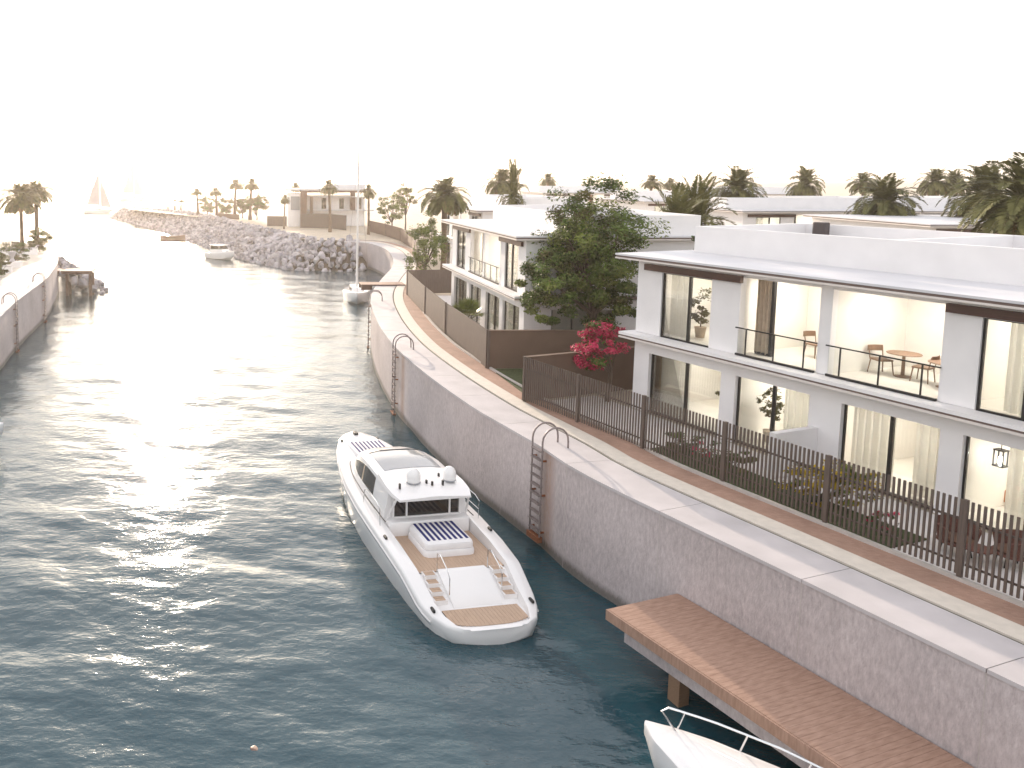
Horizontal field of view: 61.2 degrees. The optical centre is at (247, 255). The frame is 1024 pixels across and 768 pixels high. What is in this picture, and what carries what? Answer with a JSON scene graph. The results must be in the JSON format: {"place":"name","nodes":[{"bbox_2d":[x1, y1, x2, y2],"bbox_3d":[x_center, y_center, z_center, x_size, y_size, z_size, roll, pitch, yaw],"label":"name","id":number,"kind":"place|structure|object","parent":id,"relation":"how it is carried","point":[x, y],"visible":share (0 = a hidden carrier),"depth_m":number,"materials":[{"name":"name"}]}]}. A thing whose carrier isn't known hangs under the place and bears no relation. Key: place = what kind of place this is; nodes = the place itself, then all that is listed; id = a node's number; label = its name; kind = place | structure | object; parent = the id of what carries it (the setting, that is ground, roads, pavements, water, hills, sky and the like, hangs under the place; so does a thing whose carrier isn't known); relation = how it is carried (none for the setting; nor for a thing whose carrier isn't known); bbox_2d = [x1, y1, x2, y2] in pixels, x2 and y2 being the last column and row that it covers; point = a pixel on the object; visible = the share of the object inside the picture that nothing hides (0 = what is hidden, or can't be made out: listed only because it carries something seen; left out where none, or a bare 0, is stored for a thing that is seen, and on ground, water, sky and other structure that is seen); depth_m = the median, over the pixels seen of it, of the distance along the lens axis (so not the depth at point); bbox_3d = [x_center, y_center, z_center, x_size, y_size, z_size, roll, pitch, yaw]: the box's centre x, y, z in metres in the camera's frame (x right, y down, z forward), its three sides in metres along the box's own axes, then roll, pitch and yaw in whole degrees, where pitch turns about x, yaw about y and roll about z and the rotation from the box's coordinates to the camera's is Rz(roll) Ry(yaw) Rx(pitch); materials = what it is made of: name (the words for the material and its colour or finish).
{"place":"outdoors","nodes":[
{"label":"outdoors","id":0,"kind":"place"},
{"bbox_2d":[0,244,19,277],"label":"ground","id":1,"kind":"structure","parent":0,"point":[7,257],"depth_m":91.53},
{"bbox_2d":[1,241,31,260],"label":"hedge","id":2,"kind":"object","parent":1,"relation":"on","point":[17,246],"visible":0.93,"depth_m":84.67,"materials":[{"name":"green plant"}]},
{"bbox_2d":[0,241,42,296],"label":"pavement","id":3,"kind":"structure","parent":0,"point":[20,275],"depth_m":75.28,"materials":[{"name":"concrete"}]},
{"bbox_2d":[0,181,45,243],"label":"palm tree","id":4,"kind":"object","parent":3,"relation":"on","point":[20,202],"visible":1,"depth_m":98.87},
{"bbox_2d":[26,228,53,251],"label":"shrub","id":5,"kind":"object","parent":3,"relation":"on","point":[41,241],"visible":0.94,"depth_m":95.82,"materials":[{"name":"green plant"}]},
{"bbox_2d":[26,179,56,244],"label":"palm tree","id":6,"kind":"object","parent":3,"relation":"on","point":[41,190],"visible":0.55,"depth_m":105.29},
{"bbox_2d":[119,207,366,270],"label":"embankment","id":7,"kind":"structure","parent":0,"point":[348,261],"depth_m":109.49,"materials":[{"name":"stone"}]},
{"bbox_2d":[109,207,307,261],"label":"riprap","id":8,"kind":"object","parent":7,"relation":"on","point":[207,230],"visible":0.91,"depth_m":151.61,"materials":[{"name":"stone"}]},
{"bbox_2d":[0,178,969,767],"bbox_3d":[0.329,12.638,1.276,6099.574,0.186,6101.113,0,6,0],"label":"water","id":9,"kind":"structure","parent":0,"point":[192,574],"depth_m":26.09,"materials":[{"name":"teal liquid"}]},
{"bbox_2d":[0,239,58,369],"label":"quay wall","id":10,"kind":"structure","parent":9,"relation":"in","point":[28,293],"depth_m":64.50,"materials":[{"name":"concrete"}]},
{"bbox_2d":[1,292,19,351],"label":"quay ladder","id":11,"kind":"object","parent":10,"relation":"attached to","point":[16,330],"visible":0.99,"depth_m":57.81,"materials":[{"name":"grey metal"}]},
{"bbox_2d":[57,268,95,295],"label":"jetty","id":12,"kind":"object","parent":9,"relation":"in","point":[67,272],"visible":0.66,"depth_m":84.65,"materials":[{"name":"brown wood"}]},
{"bbox_2d":[0,187,175,190],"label":"breakwater","id":13,"kind":"object","parent":9,"relation":"in","point":[115,189],"visible":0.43,"depth_m":652.77,"materials":[{"name":"stone"}]},
{"bbox_2d":[84,172,112,212],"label":"sailboat","id":14,"kind":"object","parent":9,"relation":"on","point":[98,194],"visible":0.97,"depth_m":267.53,"materials":[{"name":"white fabric"}]},
{"bbox_2d":[119,159,145,200],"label":"sailboat","id":15,"kind":"object","parent":9,"relation":"on","point":[132,180],"visible":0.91,"depth_m":393.73,"materials":[{"name":"white fabric"}]},
{"bbox_2d":[204,244,233,259],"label":"cabin cruiser","id":16,"kind":"object","parent":9,"relation":"on","point":[220,251],"visible":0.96,"depth_m":120.91,"materials":[{"name":"white plastic"}]},
{"bbox_2d":[343,152,370,303],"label":"sailboat","id":17,"kind":"object","parent":9,"relation":"on","point":[354,293],"visible":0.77,"depth_m":80.61,"materials":[{"name":"white plastic"}]},
{"bbox_2d":[337,431,538,644],"bbox_3d":[5.664,8.689,28.192,3.953,3.640,13.250,-1,6,-10],"label":"motor yacht","id":18,"kind":"object","parent":9,"relation":"on","point":[445,558],"visible":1,"depth_m":25.18,"materials":[{"name":"white plastic"}]},
{"bbox_2d":[355,459,375,494],"bbox_3d":[4.187,7.734,29.092,0.231,0.624,3.123,-1,6,-5],"label":"side window","id":19,"kind":"structure","parent":18,"relation":"in","point":[368,479],"depth_m":28.41,"materials":[{"name":"black glass"}]},
{"bbox_2d":[438,565,501,608],"bbox_3d":[6.492,9.666,23.472,1.560,0.565,1.220,-1,6,-10],"label":"garage door","id":20,"kind":"structure","parent":18,"relation":"in","point":[470,586],"depth_m":23.37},
{"bbox_2d":[644,707,822,767],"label":"motorboat","id":21,"kind":"object","parent":9,"relation":"on","point":[670,746],"visible":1,"depth_m":16.07,"materials":[{"name":"white plastic"}]},
{"bbox_2d":[605,594,973,767],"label":"pier","id":22,"kind":"structure","parent":9,"relation":"in","point":[760,690],"depth_m":17.62,"materials":[{"name":"brown wood"}]},
{"bbox_2d":[496,369,522,391],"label":"lawn","id":23,"kind":"structure","parent":0,"point":[516,375],"depth_m":36.90,"materials":[{"name":"green plant"}]},
{"bbox_2d":[0,0,1023,178],"label":"sky","id":24,"kind":"structure","parent":0,"point":[572,89],"materials":[{"name":"white"}]},
{"bbox_2d":[438,296,611,313],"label":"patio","id":25,"kind":"structure","parent":0,"point":[447,299],"depth_m":59.67,"materials":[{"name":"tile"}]},
{"bbox_2d":[441,205,700,329],"bbox_3d":[19.700,0.790,48.023,12.600,7.170,15.600,0,6,0],"label":"villa","id":26,"kind":"object","parent":25,"relation":"on","point":[489,257],"visible":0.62,"depth_m":44.41,"materials":[{"name":"paint"}]},
{"bbox_2d":[456,277,466,311],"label":"window","id":27,"kind":"structure","parent":26,"relation":"in","point":[461,285],"depth_m":53.78,"materials":[{"name":"glass"}]},
{"bbox_2d":[457,230,465,268],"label":"window","id":28,"kind":"structure","parent":26,"relation":"in","point":[461,235],"depth_m":53.23,"materials":[{"name":"glass"}]},
{"bbox_2d":[470,284,480,323],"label":"window","id":29,"kind":"structure","parent":26,"relation":"in","point":[475,291],"depth_m":50.01,"materials":[{"name":"glass"}]},
{"bbox_2d":[487,293,498,329],"bbox_3d":[14.275,3.377,46.299,0.090,2.330,2.610,0,6,0],"label":"window","id":30,"kind":"structure","parent":26,"relation":"in","point":[493,305],"depth_m":46.56,"materials":[{"name":"glass"}]},
{"bbox_2d":[504,301,518,329],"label":"window","id":31,"kind":"structure","parent":26,"relation":"in","point":[511,317],"depth_m":43.39,"materials":[{"name":"glass"}]},
{"bbox_2d":[505,243,518,291],"bbox_3d":[14.195,0.594,42.902,0.090,2.470,2.150,0,6,0],"label":"window","id":32,"kind":"structure","parent":26,"relation":"in","point":[511,275],"depth_m":42.99,"materials":[{"name":"glass"}]},
{"bbox_2d":[126,182,1009,534],"bbox_3d":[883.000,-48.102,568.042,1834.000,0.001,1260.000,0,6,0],"label":"ground","id":33,"kind":"structure","parent":0,"point":[414,216],"depth_m":204.16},
{"bbox_2d":[197,195,214,213],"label":"shrub","id":34,"kind":"object","parent":33,"relation":"on","point":[208,207],"visible":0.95,"depth_m":182.00,"materials":[{"name":"green plant"}]},
{"bbox_2d":[206,187,225,214],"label":"palm tree","id":35,"kind":"object","parent":33,"relation":"on","point":[215,191],"visible":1,"depth_m":175.13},
{"bbox_2d":[216,196,236,213],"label":"shrub","id":36,"kind":"object","parent":33,"relation":"on","point":[227,208],"visible":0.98,"depth_m":175.48,"materials":[{"name":"green plant"}]},
{"bbox_2d":[225,178,246,213],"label":"palm tree","id":37,"kind":"object","parent":33,"relation":"on","point":[235,185],"visible":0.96,"depth_m":170.63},
{"bbox_2d":[233,197,248,217],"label":"shrub","id":38,"kind":"object","parent":33,"relation":"on","point":[240,202],"visible":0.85,"depth_m":171.40,"materials":[{"name":"green plant"}]},
{"bbox_2d":[241,178,262,219],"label":"palm tree","id":39,"kind":"object","parent":33,"relation":"on","point":[252,184],"visible":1,"depth_m":165.02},
{"bbox_2d":[245,193,269,219],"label":"broadleaf tree","id":40,"kind":"object","parent":33,"relation":"on","point":[257,202],"visible":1,"depth_m":165.16,"materials":[{"name":"green plant"}]},
{"bbox_2d":[267,216,286,225],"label":"board fence","id":41,"kind":"object","parent":33,"relation":"on","point":[274,221],"visible":0.9,"depth_m":144.64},
{"bbox_2d":[300,213,345,229],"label":"board fence","id":42,"kind":"object","parent":33,"relation":"on","point":[308,220],"visible":0.91,"depth_m":139.46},
{"bbox_2d":[283,184,373,226],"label":"pavilion","id":43,"kind":"structure","parent":33,"relation":"on","point":[302,201],"depth_m":144.47,"materials":[{"name":"paint"}]},
{"bbox_2d":[318,179,338,231],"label":"palm tree","id":44,"kind":"object","parent":33,"relation":"on","point":[329,188],"visible":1,"depth_m":129.47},
{"bbox_2d":[360,183,376,234],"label":"palm tree","id":45,"kind":"object","parent":33,"relation":"on","point":[368,191],"visible":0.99,"depth_m":124.44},
{"bbox_2d":[376,191,406,225],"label":"broadleaf tree","id":46,"kind":"object","parent":33,"relation":"on","point":[393,214],"visible":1,"depth_m":121.86,"materials":[{"name":"green plant"}]},
{"bbox_2d":[370,221,418,266],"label":"garden wall","id":47,"kind":"structure","parent":33,"relation":"on","point":[393,232],"depth_m":115.72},
{"bbox_2d":[395,182,417,229],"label":"broadleaf tree","id":48,"kind":"object","parent":33,"relation":"on","point":[406,190],"visible":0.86,"depth_m":134.46,"materials":[{"name":"green plant"}]},
{"bbox_2d":[403,210,449,269],"bbox_3d":[14.418,-0.452,64.585,3.785,6.643,3.496,2,6,19],"label":"broadleaf tree","id":49,"kind":"object","parent":33,"relation":"on","point":[423,243],"visible":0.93,"depth_m":64.30,"materials":[{"name":"green plant"}]},
{"bbox_2d":[416,176,471,269],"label":"palm tree","id":50,"kind":"object","parent":33,"relation":"on","point":[446,200],"visible":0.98,"depth_m":69.12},
{"bbox_2d":[482,168,520,193],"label":"palm tree","id":51,"kind":"object","parent":33,"relation":"on","point":[499,178],"visible":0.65,"depth_m":96.97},
{"bbox_2d":[437,194,581,263],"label":"villa","id":52,"kind":"object","parent":33,"relation":"on","point":[481,207],"visible":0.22,"depth_m":76.90,"materials":[{"name":"paint"}]},
{"bbox_2d":[496,155,529,204],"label":"palm tree","id":53,"kind":"object","parent":33,"relation":"on","point":[514,173],"visible":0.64,"depth_m":69.40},
{"bbox_2d":[538,172,558,185],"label":"palm tree","id":54,"kind":"object","parent":33,"relation":"on","point":[547,181],"visible":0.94,"depth_m":158.41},
{"bbox_2d":[519,186,619,205],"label":"villa","id":55,"kind":"object","parent":33,"relation":"on","point":[541,190],"visible":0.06,"depth_m":143.21,"materials":[{"name":"paint"}]},
{"bbox_2d":[514,172,670,329],"bbox_3d":[16.520,0.636,39.397,6.970,9.549,5.821,0,6,0],"label":"broadleaf tree","id":56,"kind":"object","parent":33,"relation":"on","point":[594,260],"visible":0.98,"depth_m":38.21,"materials":[{"name":"green plant"}]},
{"bbox_2d":[570,315,630,401],"bbox_3d":[14.302,4.265,32.889,2.610,3.632,1.803,-4,7,-32],"label":"flowering bush","id":57,"kind":"object","parent":33,"relation":"on","point":[591,332],"visible":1,"depth_m":32.70,"materials":[{"name":"pink plant"}]},
{"bbox_2d":[640,174,663,190],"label":"palm tree","id":58,"kind":"object","parent":33,"relation":"on","point":[650,182],"visible":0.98,"depth_m":148.44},
{"bbox_2d":[594,191,718,211],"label":"villa","id":59,"kind":"object","parent":33,"relation":"on","point":[643,203],"visible":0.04,"depth_m":97.53,"materials":[{"name":"paint"}]},
{"bbox_2d":[641,182,717,222],"bbox_3d":[23.888,0.433,45.058,4.839,9.171,4.782,-3,6,-24],"label":"palm tree","id":60,"kind":"object","parent":33,"relation":"on","point":[677,202],"visible":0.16,"depth_m":44.42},
{"bbox_2d":[345,239,1023,607],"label":"kerb","id":61,"kind":"structure","parent":33,"relation":"on","point":[895,553],"depth_m":21.36,"materials":[{"name":"stone"}]},
{"bbox_2d":[406,269,451,292],"bbox_3d":[17.198,1.942,62.931,9.786,1.880,0.146,-1,6,-7],"label":"board fence","id":62,"kind":"object","parent":61,"relation":"on","point":[436,281],"visible":0.3,"depth_m":62.59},
{"bbox_2d":[487,330,634,368],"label":"garden wall","id":63,"kind":"structure","parent":61,"relation":"on","point":[508,348],"depth_m":38.21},
{"bbox_2d":[522,346,634,401],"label":"garden wall","id":64,"kind":"structure","parent":61,"relation":"on","point":[623,369],"depth_m":33.72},
{"bbox_2d":[522,356,1023,600],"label":"slat fence","id":65,"kind":"object","parent":61,"relation":"on","point":[534,383],"visible":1,"depth_m":21.87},
{"bbox_2d":[659,172,737,225],"bbox_3d":[27.030,-0.174,48.214,4.619,9.782,4.565,5,8,41],"label":"palm tree","id":66,"kind":"object","parent":33,"relation":"on","point":[703,206],"visible":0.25,"depth_m":47.56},
{"bbox_2d":[711,164,767,197],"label":"palm tree","id":67,"kind":"object","parent":33,"relation":"on","point":[737,182],"visible":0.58,"depth_m":74.13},
{"bbox_2d":[690,187,792,195],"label":"villa","id":68,"kind":"object","parent":33,"relation":"on","point":[775,191],"visible":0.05,"depth_m":133.42,"materials":[{"name":"paint"}]},
{"bbox_2d":[667,196,921,225],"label":"villa","id":69,"kind":"object","parent":33,"relation":"on","point":[776,210],"visible":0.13,"depth_m":72.16,"materials":[{"name":"paint"}]},
{"bbox_2d":[783,166,825,195],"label":"palm tree","id":70,"kind":"object","parent":33,"relation":"on","point":[803,187],"visible":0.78,"depth_m":103.95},
{"bbox_2d":[615,223,1023,529],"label":"villa","id":71,"kind":"object","parent":33,"relation":"on","point":[850,294],"visible":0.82,"depth_m":25.05,"materials":[{"name":"paint"}]},
{"bbox_2d":[649,354,714,432],"bbox_3d":[16.202,5.055,29.692,0.090,2.330,3.140,-2,6,-19],"label":"window","id":72,"kind":"structure","parent":71,"relation":"in","point":[665,384],"depth_m":30.40,"materials":[{"name":"glass"}]},
{"bbox_2d":[660,273,710,347],"bbox_3d":[16.105,1.957,29.414,0.090,2.470,2.150,-2,6,-19],"label":"window","id":73,"kind":"structure","parent":71,"relation":"in","point":[666,332],"depth_m":30.16,"materials":[{"name":"metal"}]},
{"bbox_2d":[691,288,711,337],"bbox_3d":[17.061,2.120,30.229,1.002,1.913,0.854,-6,8,-45],"label":"potted plant","id":74,"kind":"object","parent":71,"relation":"in","point":[700,330],"visible":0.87,"depth_m":30.17,"materials":[{"name":"green plant"}]},
{"bbox_2d":[734,376,777,449],"bbox_3d":[17.331,5.380,26.480,0.090,2.330,2.580,-2,6,-19],"label":"window","id":75,"kind":"structure","parent":71,"relation":"in","point":[774,395],"depth_m":26.47,"materials":[{"name":"metal"}]},
{"bbox_2d":[755,387,784,441],"bbox_3d":[18.027,5.427,27.579,0.962,1.924,0.918,0,6,-4],"label":"potted plant","id":76,"kind":"object","parent":71,"relation":"in","point":[766,431],"visible":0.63,"depth_m":27.51,"materials":[{"name":"green plant"}]},
{"bbox_2d":[812,222,829,234],"bbox_3d":[23.279,-0.801,32.588,0.350,1.140,0.500,-2,6,-19],"label":"rooftop unit","id":77,"kind":"object","parent":71,"relation":"on","point":[822,228],"visible":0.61,"depth_m":32.37,"materials":[{"name":"metal"}]},
{"bbox_2d":[867,344,893,374],"bbox_3d":[19.572,3.209,24.823,0.487,0.842,0.573,0,6,1],"label":"dining chair","id":78,"kind":"object","parent":71,"relation":"on","point":[875,347],"visible":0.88,"depth_m":24.97,"materials":[{"name":"brown wood"}]},
{"bbox_2d":[841,404,929,506],"bbox_3d":[18.507,5.718,23.132,0.090,2.330,2.610,-2,6,-19],"label":"window","id":79,"kind":"structure","parent":71,"relation":"in","point":[892,419],"depth_m":23.12,"materials":[{"name":"metal"}]},
{"bbox_2d":[886,350,922,377],"bbox_3d":[19.925,3.307,24.371,0.880,0.735,0.880,-2,6,-19],"label":"dining table","id":80,"kind":"object","parent":71,"relation":"on","point":[904,354],"visible":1,"depth_m":24.33,"materials":[{"name":"brown wood"}]},
{"bbox_2d":[909,355,939,383],"bbox_3d":[20.054,3.320,23.723,0.487,0.842,0.574,-3,7,-29],"label":"dining chair","id":81,"kind":"object","parent":71,"relation":"on","point":[927,368],"visible":0.82,"depth_m":23.66,"materials":[{"name":"brown wood"}]},
{"bbox_2d":[961,436,999,529],"bbox_3d":[19.570,6.024,20.108,0.090,2.330,2.770,-2,6,-19],"label":"window","id":82,"kind":"structure","parent":71,"relation":"in","point":[968,438],"depth_m":21.33,"materials":[{"name":"metal"}]},
{"bbox_2d":[976,318,1023,420],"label":"window","id":83,"kind":"structure","parent":71,"relation":"in","point":[985,328],"depth_m":20.79,"materials":[{"name":"metal"}]},
{"bbox_2d":[992,445,1009,467],"bbox_3d":[19.926,4.950,21.183,0.240,1.250,0.240,-2,6,-19],"label":"pendant lantern","id":84,"kind":"object","parent":71,"relation":"hanging from","point":[999,463],"visible":0.91,"depth_m":21.20,"materials":[{"name":"metal"}]},
{"bbox_2d":[845,171,877,195],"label":"palm tree","id":85,"kind":"object","parent":33,"relation":"on","point":[861,183],"visible":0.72,"depth_m":109.25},
{"bbox_2d":[844,172,927,215],"bbox_3d":[49.033,-1.606,62.089,5.132,9.680,4.868,-3,7,-30],"label":"palm tree","id":86,"kind":"object","parent":33,"relation":"on","point":[883,199],"visible":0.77,"depth_m":61.14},
{"bbox_2d":[802,214,982,232],"bbox_3d":[50.683,0.482,56.143,15.600,6.150,12.600,0,6,3],"label":"villa","id":87,"kind":"object","parent":33,"relation":"on","point":[934,222],"visible":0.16,"depth_m":55.27,"materials":[{"name":"paint"}]},
{"bbox_2d":[855,196,1010,214],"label":"villa","id":88,"kind":"object","parent":33,"relation":"on","point":[930,208],"visible":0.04,"depth_m":72.17,"materials":[{"name":"paint"}]},
{"bbox_2d":[913,167,956,195],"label":"palm tree","id":89,"kind":"object","parent":33,"relation":"on","point":[935,186],"visible":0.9,"depth_m":98.96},
{"bbox_2d":[943,168,968,194],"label":"palm tree","id":90,"kind":"object","parent":33,"relation":"on","point":[953,173],"visible":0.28,"depth_m":108.89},
{"bbox_2d":[935,160,1012,216],"bbox_3d":[53.199,-1.637,57.939,5.166,10.621,5.446,-1,6,-9],"label":"palm tree","id":91,"kind":"object","parent":33,"relation":"on","point":[985,170],"visible":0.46,"depth_m":57.55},
{"bbox_2d":[957,152,1023,235],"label":"palm tree","id":92,"kind":"object","parent":33,"relation":"on","point":[1006,217],"visible":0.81,"depth_m":40.79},
{"bbox_2d":[344,241,1023,767],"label":"quay wall","id":93,"kind":"structure","parent":0,"point":[620,535],"depth_m":20.86,"materials":[{"name":"concrete"}]},
{"bbox_2d":[390,333,413,414],"bbox_3d":[8.263,6.367,42.861,1.082,4.412,0.680,0,6,-1],"label":"quay ladder","id":94,"kind":"object","parent":93,"relation":"attached to","point":[392,411],"visible":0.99,"depth_m":42.78,"materials":[{"name":"grey metal"}]},
{"bbox_2d":[526,422,568,542],"bbox_3d":[10.294,7.720,27.478,1.082,4.012,0.680,-1,6,-12],"label":"quay ladder","id":95,"kind":"object","parent":93,"relation":"attached to","point":[533,536],"visible":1,"depth_m":27.39,"materials":[{"name":"grey metal"}]},
{"bbox_2d":[345,240,1023,643],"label":"pavement","id":96,"kind":"structure","parent":0,"point":[979,616],"depth_m":21.93,"materials":[{"name":"concrete"}]},
{"bbox_2d":[359,282,404,289],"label":"gangway","id":97,"kind":"object","parent":96,"relation":"on","point":[365,285],"visible":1,"depth_m":66.96,"materials":[{"name":"brown wood"}]},
{"bbox_2d":[360,240,1023,625],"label":"path","id":98,"kind":"structure","parent":0,"point":[974,596],"depth_m":22.39,"materials":[{"name":"concrete"}]},
{"bbox_2d":[406,271,487,367],"bbox_3d":[11.770,3.253,50.060,0.391,1.860,23.569,0,6,2],"label":"board fence","id":99,"kind":"object","parent":98,"relation":"on","point":[465,332],"visible":0.97,"depth_m":45.19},
{"bbox_2d":[393,252,1023,644],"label":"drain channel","id":100,"kind":"object","parent":98,"relation":"on","point":[664,485],"visible":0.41,"depth_m":24.43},
{"bbox_2d":[644,445,926,547],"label":"lawn","id":101,"kind":"structure","parent":0,"point":[861,527],"depth_m":22.61,"materials":[{"name":"green plant"}]},
{"bbox_2d":[711,440,756,472],"bbox_3d":[15.226,6.370,25.193,1.467,0.995,1.027,0,6,0],"label":"shrub","id":102,"kind":"object","parent":101,"relation":"on","point":[733,458],"visible":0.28,"depth_m":24.99,"materials":[{"name":"green plant"}]},
{"bbox_2d":[774,459,883,506],"bbox_3d":[16.245,6.420,22.309,2.880,1.484,1.320,0,6,0],"label":"flowering bush","id":103,"kind":"object","parent":101,"relation":"on","point":[865,477],"visible":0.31,"depth_m":22.16,"materials":[{"name":"yellow plant"}]},
{"bbox_2d":[557,396,1023,601],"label":"patio","id":104,"kind":"structure","parent":0,"point":[971,559],"depth_m":21.72,"materials":[{"name":"tile"}]},
{"bbox_2d":[767,426,817,477],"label":"divider wall","id":105,"kind":"structure","parent":104,"relation":"on","point":[806,437],"depth_m":24.62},
{"bbox_2d":[936,515,981,557],"bbox_3d":[17.362,6.877,19.647,0.878,0.822,0.834,1,6,11],"label":"wicker armchair","id":106,"kind":"object","parent":104,"relation":"on","point":[956,529],"visible":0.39,"depth_m":19.66,"materials":[{"name":"wicker"}]},
{"bbox_2d":[991,529,1023,568],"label":"wicker armchair","id":107,"kind":"object","parent":104,"relation":"on","point":[1012,546],"visible":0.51,"depth_m":19.11,"materials":[{"name":"wicker"}]},
{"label":"lawn","id":108,"kind":"structure","parent":0,"visible":0},
{"bbox_2d":[451,296,485,319],"bbox_3d":[12.702,3.432,46.621,2.439,2.195,2.540,0,6,0],"label":"shrub","id":109,"kind":"object","parent":108,"relation":"on","point":[468,307],"visible":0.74,"depth_m":46.29,"materials":[{"name":"green plant"}]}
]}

